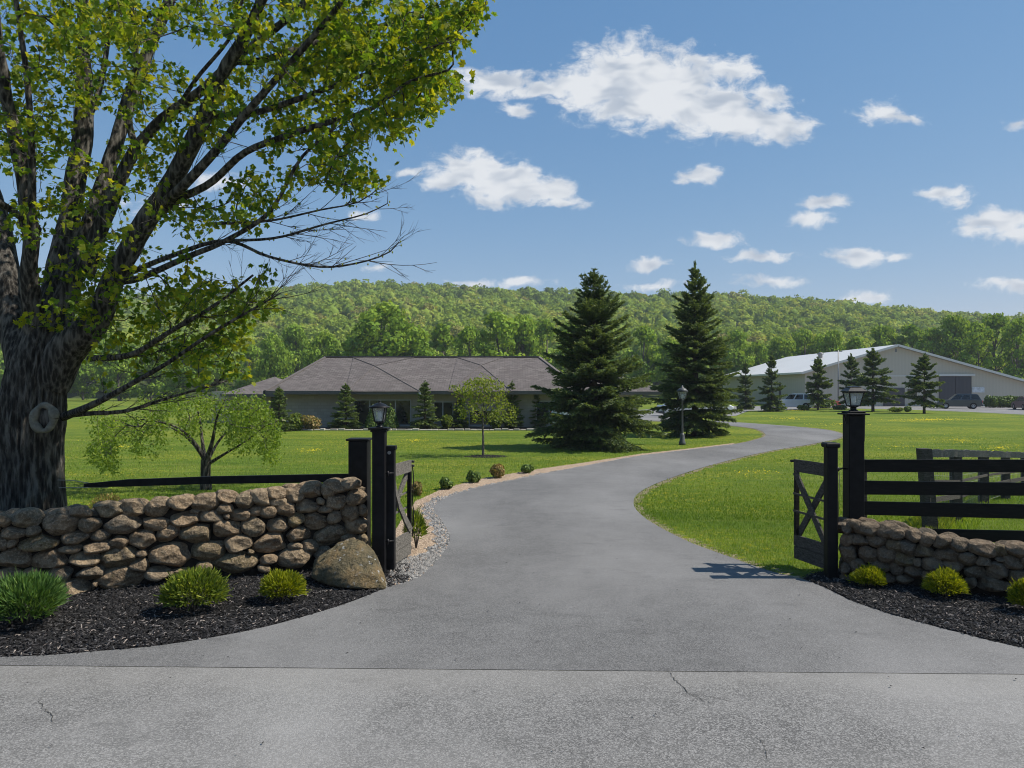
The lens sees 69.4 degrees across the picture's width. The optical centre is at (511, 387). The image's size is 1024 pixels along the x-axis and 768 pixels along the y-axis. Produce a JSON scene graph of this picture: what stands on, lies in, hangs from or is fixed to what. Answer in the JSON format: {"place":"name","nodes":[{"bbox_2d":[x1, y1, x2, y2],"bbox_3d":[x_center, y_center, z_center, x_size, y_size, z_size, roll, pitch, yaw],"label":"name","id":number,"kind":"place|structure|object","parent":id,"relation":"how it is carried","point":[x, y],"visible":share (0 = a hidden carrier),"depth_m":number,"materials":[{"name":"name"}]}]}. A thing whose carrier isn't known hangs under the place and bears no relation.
{"place":"outdoors","nodes":[
{"label":"outdoors","id":0,"kind":"place"},
{"bbox_2d":[67,321,753,397],"bbox_3d":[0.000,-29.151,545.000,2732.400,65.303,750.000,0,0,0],"label":"hill","id":1,"kind":"structure","parent":0,"point":[98,394],"depth_m":181.74,"materials":[{"name":"green plant"}]},
{"bbox_2d":[0,279,1023,383],"bbox_3d":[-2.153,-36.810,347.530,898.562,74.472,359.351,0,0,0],"label":"forest","id":2,"kind":"object","parent":1,"relation":"on","point":[337,308],"visible":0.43,"depth_m":351.27,"materials":[{"name":"green plant"}]},
{"bbox_2d":[0,666,1023,767],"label":"road","id":3,"kind":"structure","parent":0,"point":[157,717],"depth_m":5.54,"materials":[{"name":"grey asphalt"}]},
{"bbox_2d":[0,398,1023,673],"bbox_3d":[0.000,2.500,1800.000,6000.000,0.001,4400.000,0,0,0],"label":"ground","id":4,"kind":"structure","parent":0,"point":[986,428],"depth_m":27.72,"materials":[{"name":"green plant"}]},
{"bbox_2d":[68,348,104,399],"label":"tree","id":5,"kind":"object","parent":4,"relation":"on","point":[84,373],"visible":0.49,"depth_m":148.83,"materials":[{"name":"green plant"}]},
{"bbox_2d":[87,492,121,508],"bbox_3d":[-7.324,2.198,13.370,0.658,0.649,0.739,0,0,0],"label":"rusty shrub","id":6,"kind":"object","parent":4,"relation":"on","point":[97,498],"visible":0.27,"depth_m":13.34,"materials":[{"name":"brown plant"}]},
{"bbox_2d":[94,336,142,400],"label":"tree","id":7,"kind":"object","parent":4,"relation":"on","point":[115,373],"visible":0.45,"depth_m":138.94,"materials":[{"name":"green plant"}]},
{"bbox_2d":[125,345,174,399],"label":"tree","id":8,"kind":"object","parent":4,"relation":"on","point":[156,382],"visible":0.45,"depth_m":148.04,"materials":[{"name":"green plant"}]},
{"bbox_2d":[79,388,287,489],"bbox_3d":[-8.236,1.274,18.167,6.209,2.563,4.396,0,0,0],"label":"ornamental tree","id":9,"kind":"object","parent":4,"relation":"on","point":[248,416],"visible":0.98,"depth_m":17.68,"materials":[{"name":"green plant"}]},
{"bbox_2d":[159,337,214,396],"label":"tree","id":10,"kind":"object","parent":4,"relation":"on","point":[170,385],"visible":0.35,"depth_m":137.89,"materials":[{"name":"green plant"}]},
{"bbox_2d":[0,563,410,656],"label":"mulch","id":11,"kind":"object","parent":4,"relation":"on","point":[133,639],"visible":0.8,"depth_m":7.92,"materials":[{"name":"black wood"}]},
{"bbox_2d":[0,566,71,623],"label":"tufted shrub","id":12,"kind":"object","parent":11,"relation":"on","point":[31,589],"visible":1,"depth_m":7.59,"materials":[{"name":"green plant"}]},
{"bbox_2d":[0,477,368,595],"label":"stone wall","id":13,"kind":"structure","parent":11,"relation":"on","point":[130,542],"depth_m":9.38,"materials":[{"name":"beige stone"}]},
{"bbox_2d":[155,563,236,611],"bbox_3d":[-3.506,2.226,8.225,0.876,0.595,0.734,0,0,0],"label":"rounded shrub","id":14,"kind":"object","parent":11,"relation":"on","point":[200,581],"visible":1,"depth_m":8.06,"materials":[{"name":"green plant"}]},
{"bbox_2d":[256,568,310,601],"bbox_3d":[-2.661,2.302,8.593,0.574,0.444,0.584,0,0,36],"label":"golden shrub","id":15,"kind":"object","parent":11,"relation":"on","point":[290,581],"visible":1,"depth_m":8.47,"materials":[{"name":"green plant"}]},
{"bbox_2d":[59,437,371,546],"bbox_3d":[-4.386,1.662,10.820,4.772,1.876,0.357,0,0,5],"label":"rail fence","id":16,"kind":"object","parent":4,"relation":"on","point":[359,457],"visible":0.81,"depth_m":10.73,"materials":[{"name":"black paint"}]},
{"bbox_2d":[197,346,234,391],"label":"tree","id":17,"kind":"object","parent":4,"relation":"on","point":[220,387],"visible":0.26,"depth_m":148.65,"materials":[{"name":"green plant"}]},
{"bbox_2d":[0,0,497,510],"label":"maple tree","id":18,"kind":"object","parent":4,"relation":"on","point":[50,340],"visible":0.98,"depth_m":10.28,"materials":[{"name":"green plant"}]},
{"bbox_2d":[231,344,269,390],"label":"tree","id":19,"kind":"object","parent":4,"relation":"on","point":[251,350],"visible":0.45,"depth_m":132.74,"materials":[{"name":"green plant"}]},
{"bbox_2d":[250,332,294,380],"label":"tree","id":20,"kind":"object","parent":4,"relation":"on","point":[270,364],"visible":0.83,"depth_m":126.92,"materials":[{"name":"green plant"}]},
{"bbox_2d":[263,386,296,431],"bbox_3d":[-13.339,1.402,42.498,1.958,3.086,1.683,0,0,-14],"label":"young spruce","id":21,"kind":"object","parent":4,"relation":"on","point":[278,394],"visible":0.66,"depth_m":42.36,"materials":[{"name":"green plant"}]},
{"bbox_2d":[275,324,309,376],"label":"tree","id":22,"kind":"object","parent":4,"relation":"on","point":[294,337],"visible":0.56,"depth_m":148.69,"materials":[{"name":"green plant"}]},
{"bbox_2d":[288,412,302,430],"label":"shrub","id":23,"kind":"object","parent":4,"relation":"on","point":[297,422],"visible":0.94,"depth_m":42.95,"materials":[{"name":"green plant"}]},
{"bbox_2d":[302,329,342,366],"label":"tree","id":24,"kind":"object","parent":4,"relation":"on","point":[322,339],"visible":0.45,"depth_m":124.59,"materials":[{"name":"green plant"}]},
{"bbox_2d":[311,538,386,589],"bbox_3d":[-2.100,2.239,9.498,0.923,0.622,1.076,0,0,-14],"label":"boulder","id":25,"kind":"object","parent":4,"relation":"on","point":[351,563],"visible":0.99,"depth_m":9.18,"materials":[{"name":"beige stone"}]},
{"bbox_2d":[368,400,393,572],"bbox_3d":[-1.772,1.385,10.000,0.341,2.430,0.301,0,0,0],"label":"gate lamp post","id":26,"kind":"object","parent":4,"relation":"on","point":[379,431],"visible":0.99,"depth_m":9.91,"materials":[{"name":"black paint"}]},
{"bbox_2d":[386,445,414,569],"bbox_3d":[-1.601,1.635,10.493,0.178,1.690,0.962,0,0,8],"label":"gate leaf","id":27,"kind":"object","parent":26,"relation":"attached to","point":[398,549],"visible":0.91,"depth_m":10.30,"materials":[{"name":"black paint"}]},
{"bbox_2d":[337,300,436,355],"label":"tree","id":28,"kind":"object","parent":4,"relation":"on","point":[398,337],"visible":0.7,"depth_m":120.05,"materials":[{"name":"green plant"}]},
{"bbox_2d":[283,428,533,430],"bbox_3d":[-5.942,2.440,43.261,16.297,0.120,0.278,0,0,0],"label":"stone edging","id":29,"kind":"object","parent":4,"relation":"on","point":[413,429],"visible":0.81,"depth_m":43.21,"materials":[{"name":"beige stone"}]},
{"bbox_2d":[284,427,542,429],"bbox_3d":[-6.039,2.486,44.965,16.909,0.001,3.030,0,0,0],"label":"planting bed","id":30,"kind":"object","parent":4,"relation":"on","point":[489,428],"visible":0.17,"depth_m":45.20,"materials":[{"name":"brown soil"}]},
{"bbox_2d":[301,415,321,428],"bbox_3d":[-11.909,2.057,43.677,1.355,0.974,1.634,0,0,0],"label":"shrub","id":31,"kind":"object","parent":30,"relation":"on","point":[311,421],"visible":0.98,"depth_m":43.27,"materials":[{"name":"brown plant"}]},
{"bbox_2d":[327,383,364,428],"bbox_3d":[-10.066,1.317,44.422,2.327,3.324,2.000,0,0,24],"label":"young spruce","id":32,"kind":"object","parent":30,"relation":"on","point":[336,423],"visible":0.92,"depth_m":44.24,"materials":[{"name":"green plant"}]},
{"bbox_2d":[364,408,377,428],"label":"young spruce","id":33,"kind":"object","parent":30,"relation":"on","point":[369,422],"visible":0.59,"depth_m":44.17,"materials":[{"name":"green plant"}]},
{"bbox_2d":[382,403,399,428],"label":"young spruce","id":34,"kind":"object","parent":30,"relation":"on","point":[391,418],"visible":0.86,"depth_m":44.20,"materials":[{"name":"green plant"}]},
{"bbox_2d":[408,380,442,428],"bbox_3d":[-5.259,1.250,44.366,2.234,3.514,1.920,0,0,-39],"label":"young spruce","id":35,"kind":"object","parent":30,"relation":"on","point":[426,422],"visible":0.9,"depth_m":44.21,"materials":[{"name":"green plant"}]},
{"bbox_2d":[451,397,468,427],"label":"young spruce","id":36,"kind":"object","parent":30,"relation":"on","point":[461,424],"visible":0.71,"depth_m":45.70,"materials":[{"name":"green plant"}]},
{"bbox_2d":[488,409,502,428],"bbox_3d":[-1.029,1.899,45.104,0.966,1.285,0.988,0,0,0],"label":"shrub","id":37,"kind":"object","parent":30,"relation":"on","point":[495,423],"visible":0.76,"depth_m":44.88,"materials":[{"name":"green plant"}]},
{"bbox_2d":[501,381,524,427],"bbox_3d":[0.017,1.262,45.784,1.568,3.478,1.825,0,0,5],"label":"young spruce","id":38,"kind":"object","parent":30,"relation":"on","point":[511,397],"visible":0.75,"depth_m":45.66,"materials":[{"name":"green plant"}]},
{"bbox_2d":[528,395,546,427],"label":"young spruce","id":39,"kind":"object","parent":30,"relation":"on","point":[538,422],"visible":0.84,"depth_m":46.34,"materials":[{"name":"green plant"}]},
{"bbox_2d":[212,356,661,426],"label":"house","id":40,"kind":"structure","parent":4,"relation":"on","point":[315,387],"depth_m":46.97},
{"bbox_2d":[354,399,410,425],"bbox_3d":[-8.153,1.552,46.469,3.583,1.655,0.057,0,0,0],"label":"window","id":41,"kind":"structure","parent":40,"relation":"in","point":[402,407],"depth_m":46.47,"materials":[{"name":"black glass"}]},
{"bbox_2d":[434,401,452,421],"bbox_3d":[-4.308,1.510,46.469,1.208,1.329,0.057,0,0,0],"label":"window","id":42,"kind":"structure","parent":40,"relation":"in","point":[444,407],"depth_m":46.47,"materials":[{"name":"black glass"}]},
{"bbox_2d":[469,410,493,425],"bbox_3d":[-1.832,1.874,46.469,1.731,1.011,0.057,0,0,0],"label":"window","id":43,"kind":"structure","parent":40,"relation":"in","point":[478,423],"depth_m":46.47,"materials":[{"name":"black glass"}]},
{"bbox_2d":[536,401,555,425],"bbox_3d":[2.778,1.593,46.469,2.496,1.575,0.057,0,0,0],"label":"window","id":44,"kind":"structure","parent":40,"relation":"in","point":[542,413],"depth_m":46.47,"materials":[{"name":"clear glass"}]},
{"bbox_2d":[429,323,454,355],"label":"tree","id":45,"kind":"object","parent":4,"relation":"on","point":[441,338],"visible":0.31,"depth_m":140.22,"materials":[{"name":"green plant"}]},
{"bbox_2d":[451,326,487,355],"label":"tree","id":46,"kind":"object","parent":4,"relation":"on","point":[467,334],"visible":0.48,"depth_m":127.10,"materials":[{"name":"green plant"}]},
{"bbox_2d":[449,372,519,454],"bbox_3d":[-1.043,0.972,26.973,2.654,3.104,2.248,0,0,0],"label":"sapling","id":47,"kind":"object","parent":4,"relation":"on","point":[481,381],"visible":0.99,"depth_m":26.87,"materials":[{"name":"green plant"}]},
{"bbox_2d":[474,310,524,355],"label":"tree","id":48,"kind":"object","parent":4,"relation":"on","point":[499,322],"visible":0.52,"depth_m":128.56,"materials":[{"name":"green plant"}]},
{"bbox_2d":[0,420,1023,673],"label":"drive","id":49,"kind":"structure","parent":4,"relation":"on","point":[598,570],"depth_m":8.14,"materials":[{"name":"asphalt"}]},
{"bbox_2d":[500,314,541,356],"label":"tree","id":50,"kind":"object","parent":4,"relation":"on","point":[526,341],"visible":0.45,"depth_m":135.21,"materials":[{"name":"green plant"}]},
{"bbox_2d":[534,318,567,371],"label":"tree","id":51,"kind":"object","parent":4,"relation":"on","point":[545,333],"visible":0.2,"depth_m":150.84,"materials":[{"name":"green plant"}]},
{"bbox_2d":[88,480,1023,573],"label":"lawn grass","id":52,"kind":"structure","parent":4,"relation":"on","point":[746,547],"depth_m":13.86,"materials":[{"name":"green plant"}]},
{"bbox_2d":[387,444,729,585],"bbox_3d":[2.474,2.490,21.547,3.547,0.001,25.844,0,0,26],"label":"grey gravel border","id":53,"kind":"object","parent":4,"relation":"on","point":[439,529],"visible":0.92,"depth_m":13.77,"materials":[{"name":"grey gravel"}]},
{"bbox_2d":[393,546,445,576],"bbox_3d":[-1.319,2.486,10.918,0.545,0.001,2.390,0,0,8],"label":"grey gravel patch","id":54,"kind":"object","parent":53,"relation":"on","point":[437,550],"visible":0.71,"depth_m":11.00,"materials":[{"name":"grey gravel"}]},
{"bbox_2d":[390,553,439,576],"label":"grey pebbles","id":55,"kind":"object","parent":54,"relation":"on","point":[426,563],"visible":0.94,"depth_m":10.34,"materials":[{"name":"grey gravel"}]},
{"bbox_2d":[388,471,555,583],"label":"grey pebbles","id":56,"kind":"object","parent":53,"relation":"on","point":[435,538],"visible":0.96,"depth_m":12.58,"materials":[{"name":"grey gravel"}]},
{"bbox_2d":[390,451,664,584],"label":"tan pebbles","id":57,"kind":"object","parent":53,"relation":"on","point":[476,487],"visible":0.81,"depth_m":17.52,"materials":[{"name":"beige gravel"}]},
{"bbox_2d":[396,443,733,558],"bbox_3d":[2.433,2.494,22.260,4.236,0.001,27.095,0,0,26],"label":"tan gravel strip","id":58,"kind":"object","parent":4,"relation":"on","point":[429,541],"visible":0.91,"depth_m":18.14,"materials":[{"name":"beige gravel"}]},
{"bbox_2d":[401,506,429,547],"bbox_3d":[-1.494,2.157,11.491,0.498,0.730,0.497,0,0,0],"label":"spiky plant","id":59,"kind":"object","parent":58,"relation":"on","point":[420,521],"visible":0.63,"depth_m":11.44,"materials":[{"name":"green plant"}]},
{"bbox_2d":[466,470,480,482],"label":"gravel bed shrub","id":60,"kind":"object","parent":58,"relation":"on","point":[473,477],"visible":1,"depth_m":19.35,"materials":[{"name":"green plant"}]},
{"bbox_2d":[489,463,504,477],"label":"gravel bed shrub","id":61,"kind":"object","parent":58,"relation":"on","point":[497,470],"visible":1,"depth_m":20.34,"materials":[{"name":"brown plant"}]},
{"bbox_2d":[524,268,668,452],"bbox_3d":[3.403,-0.953,30.700,5.896,8.107,5.760,0,0,0],"label":"spruce","id":62,"kind":"object","parent":4,"relation":"on","point":[603,405],"visible":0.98,"depth_m":29.96,"materials":[{"name":"green plant"}]},
{"bbox_2d":[622,325,662,400],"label":"tree","id":63,"kind":"object","parent":4,"relation":"on","point":[650,354],"visible":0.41,"depth_m":139.12,"materials":[{"name":"green plant"}]},
{"bbox_2d":[649,337,689,398],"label":"tree","id":64,"kind":"object","parent":4,"relation":"on","point":[665,359],"visible":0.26,"depth_m":127.42,"materials":[{"name":"green plant"}]},
{"bbox_2d":[676,385,687,444],"bbox_3d":[7.472,1.190,32.444,0.540,2.620,0.540,0,0,0],"label":"lawn lamp post","id":65,"kind":"object","parent":4,"relation":"on","point":[682,435],"visible":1,"depth_m":32.38,"materials":[{"name":"grey metal"}]},
{"bbox_2d":[647,261,745,437],"bbox_3d":[9.581,-1.971,38.377,4.869,9.477,5.405,0,0,28],"label":"spruce","id":66,"kind":"object","parent":4,"relation":"on","point":[703,392],"visible":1,"depth_m":37.86,"materials":[{"name":"green plant"}]},
{"bbox_2d":[638,406,798,419],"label":"parking lot","id":67,"kind":"structure","parent":4,"relation":"on","point":[651,416],"depth_m":68.76,"materials":[{"name":"grey asphalt"}]},
{"bbox_2d":[776,393,816,408],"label":"parked suv","id":68,"kind":"object","parent":67,"relation":"on","point":[793,400],"visible":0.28,"depth_m":84.98,"materials":[{"name":"grey paint"}]},
{"bbox_2d":[713,330,754,375],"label":"tree","id":69,"kind":"object","parent":4,"relation":"on","point":[736,355],"visible":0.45,"depth_m":149.96,"materials":[{"name":"green plant"}]},
{"bbox_2d":[634,425,842,579],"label":"verge","id":70,"kind":"structure","parent":4,"relation":"on","point":[694,541],"depth_m":14.01,"materials":[{"name":"green plant"}]},
{"bbox_2d":[735,360,757,409],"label":"young spruce","id":71,"kind":"object","parent":4,"relation":"on","point":[747,404],"visible":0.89,"depth_m":84.69,"materials":[{"name":"green plant"}]},
{"bbox_2d":[743,340,770,367],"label":"tree","id":72,"kind":"object","parent":4,"relation":"on","point":[761,350],"visible":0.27,"depth_m":158.72,"materials":[{"name":"green plant"}]},
{"bbox_2d":[757,351,787,411],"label":"young spruce","id":73,"kind":"object","parent":4,"relation":"on","point":[772,401],"visible":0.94,"depth_m":77.69,"materials":[{"name":"green plant"}]},
{"bbox_2d":[767,336,796,359],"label":"tree","id":74,"kind":"object","parent":4,"relation":"on","point":[781,347],"visible":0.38,"depth_m":163.53,"materials":[{"name":"green plant"}]},
{"bbox_2d":[789,327,820,355],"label":"tree","id":75,"kind":"object","parent":4,"relation":"on","point":[805,337],"visible":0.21,"depth_m":171.00,"materials":[{"name":"green plant"}]},
{"bbox_2d":[790,442,839,577],"bbox_3d":[4.111,1.598,10.029,0.214,1.764,0.910,0,0,-10],"label":"gate leaf","id":76,"kind":"object","parent":4,"relation":"on","point":[823,553],"visible":1,"depth_m":9.82,"materials":[{"name":"black paint"}]},
{"bbox_2d":[805,356,833,409],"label":"young pine","id":77,"kind":"object","parent":4,"relation":"on","point":[814,389],"visible":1,"depth_m":82.02,"materials":[{"name":"green plant"}]},
{"bbox_2d":[814,330,843,352],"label":"tree","id":78,"kind":"object","parent":4,"relation":"on","point":[828,341],"visible":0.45,"depth_m":158.81,"materials":[{"name":"green plant"}]},
{"bbox_2d":[837,353,865,403],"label":"young pine","id":79,"kind":"object","parent":4,"relation":"on","point":[851,364],"visible":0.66,"depth_m":84.71,"materials":[{"name":"green plant"}]},
{"bbox_2d":[837,386,869,519],"bbox_3d":[4.597,1.285,10.050,0.416,2.630,0.308,0,0,0],"label":"gate lamp post","id":80,"kind":"object","parent":4,"relation":"on","point":[853,455],"visible":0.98,"depth_m":9.95,"materials":[{"name":"black paint"}]},
{"bbox_2d":[843,337,866,349],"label":"tree","id":81,"kind":"object","parent":4,"relation":"on","point":[854,343],"visible":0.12,"depth_m":163.69,"materials":[{"name":"green plant"}]},
{"bbox_2d":[723,344,1023,405],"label":"barn","id":82,"kind":"structure","parent":4,"relation":"on","point":[956,376],"depth_m":100.00,"materials":[{"name":"metal"}]},
{"bbox_2d":[883,388,904,405],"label":"door","id":83,"kind":"structure","parent":82,"relation":"in","point":[901,391],"depth_m":99.88,"materials":[{"name":"metal"}]},
{"bbox_2d":[939,376,971,399],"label":"sliding door","id":84,"kind":"structure","parent":82,"relation":"in","point":[953,385],"depth_m":99.86,"materials":[{"name":"metal"}]},
{"bbox_2d":[852,348,899,411],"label":"young pine","id":85,"kind":"object","parent":4,"relation":"on","point":[865,380],"visible":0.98,"depth_m":77.54,"materials":[{"name":"green plant"}]},
{"bbox_2d":[869,324,899,347],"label":"tree","id":86,"kind":"object","parent":4,"relation":"on","point":[881,335],"visible":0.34,"depth_m":168.77,"materials":[{"name":"green plant"}]},
{"bbox_2d":[896,324,925,348],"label":"tree","id":87,"kind":"object","parent":4,"relation":"on","point":[913,332],"visible":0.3,"depth_m":167.46,"materials":[{"name":"green plant"}]},
{"bbox_2d":[802,568,1023,647],"bbox_3d":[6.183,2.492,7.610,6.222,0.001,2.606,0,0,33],"label":"mulch","id":88,"kind":"object","parent":4,"relation":"on","point":[839,570],"visible":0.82,"depth_m":8.31,"materials":[{"name":"black wood"}]},
{"bbox_2d":[845,562,887,586],"bbox_3d":[4.432,2.351,9.248,0.485,0.346,0.468,0,0,0],"label":"golden shrub","id":89,"kind":"object","parent":88,"relation":"on","point":[869,574],"visible":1,"depth_m":9.14,"materials":[{"name":"green plant"}]},
{"bbox_2d":[838,517,1023,596],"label":"stone wall","id":90,"kind":"structure","parent":88,"relation":"on","point":[902,552],"depth_m":9.11,"materials":[{"name":"beige stone"}]},
{"bbox_2d":[921,564,969,596],"bbox_3d":[5.135,2.314,8.745,0.543,0.418,0.512,0,0,0],"label":"golden shrub","id":91,"kind":"object","parent":88,"relation":"on","point":[940,579],"visible":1,"depth_m":8.66,"materials":[{"name":"green plant"}]},
{"bbox_2d":[1006,577,1023,605],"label":"golden shrub","id":92,"kind":"object","parent":88,"relation":"on","point":[1015,593],"visible":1,"depth_m":8.14,"materials":[{"name":"green plant"}]},
{"bbox_2d":[811,406,1023,414],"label":"parking lot","id":93,"kind":"structure","parent":4,"relation":"on","point":[1003,410],"depth_m":84.98,"materials":[{"name":"grey asphalt"}]},
{"bbox_2d":[934,394,982,408],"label":"parked suv","id":94,"kind":"object","parent":93,"relation":"on","point":[971,401],"visible":0.84,"depth_m":87.02,"materials":[{"name":"grey paint"}]},
{"bbox_2d":[896,353,945,412],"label":"young pine","id":95,"kind":"object","parent":4,"relation":"on","point":[914,383],"visible":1,"depth_m":71.91,"materials":[{"name":"green plant"}]},
{"bbox_2d":[914,327,950,358],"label":"tree","id":96,"kind":"object","parent":4,"relation":"on","point":[932,337],"visible":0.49,"depth_m":159.32,"materials":[{"name":"green plant"}]},
{"bbox_2d":[864,459,1023,541],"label":"board fence","id":97,"kind":"object","parent":4,"relation":"on","point":[974,510],"visible":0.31,"depth_m":9.96,"materials":[{"name":"black wood"}]},
{"bbox_2d":[911,495,994,528],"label":"tall grass","id":98,"kind":"structure","parent":4,"relation":"on","point":[969,522],"depth_m":13.28,"materials":[{"name":"green plant"}]},
{"bbox_2d":[933,313,976,360],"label":"tree","id":99,"kind":"object","parent":4,"relation":"on","point":[953,334],"visible":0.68,"depth_m":156.63,"materials":[{"name":"green plant"}]},
{"bbox_2d":[916,448,1023,528],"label":"paddock fence","id":100,"kind":"object","parent":4,"relation":"on","point":[925,453],"visible":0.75,"depth_m":13.43,"materials":[{"name":"grey wood"}]},
{"bbox_2d":[959,321,995,369],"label":"tree","id":101,"kind":"object","parent":4,"relation":"on","point":[977,336],"visible":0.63,"depth_m":148.79,"materials":[{"name":"green plant"}]},
{"bbox_2d":[972,312,1014,372],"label":"tree","id":102,"kind":"object","parent":4,"relation":"on","point":[996,322],"visible":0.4,"depth_m":153.67,"materials":[{"name":"green plant"}]},
{"bbox_2d":[983,395,1018,407],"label":"hedge","id":103,"kind":"object","parent":4,"relation":"on","point":[993,401],"visible":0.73,"depth_m":92.70,"materials":[{"name":"green plant"}]},
{"bbox_2d":[992,317,1023,378],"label":"tree","id":104,"kind":"object","parent":4,"relation":"on","point":[1014,329],"visible":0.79,"depth_m":145.31,"materials":[{"name":"green plant"}]},
{"bbox_2d":[0,0,1023,315],"label":"sky","id":105,"kind":"structure","parent":0,"point":[871,152],"materials":[{"name":"blue"}]},
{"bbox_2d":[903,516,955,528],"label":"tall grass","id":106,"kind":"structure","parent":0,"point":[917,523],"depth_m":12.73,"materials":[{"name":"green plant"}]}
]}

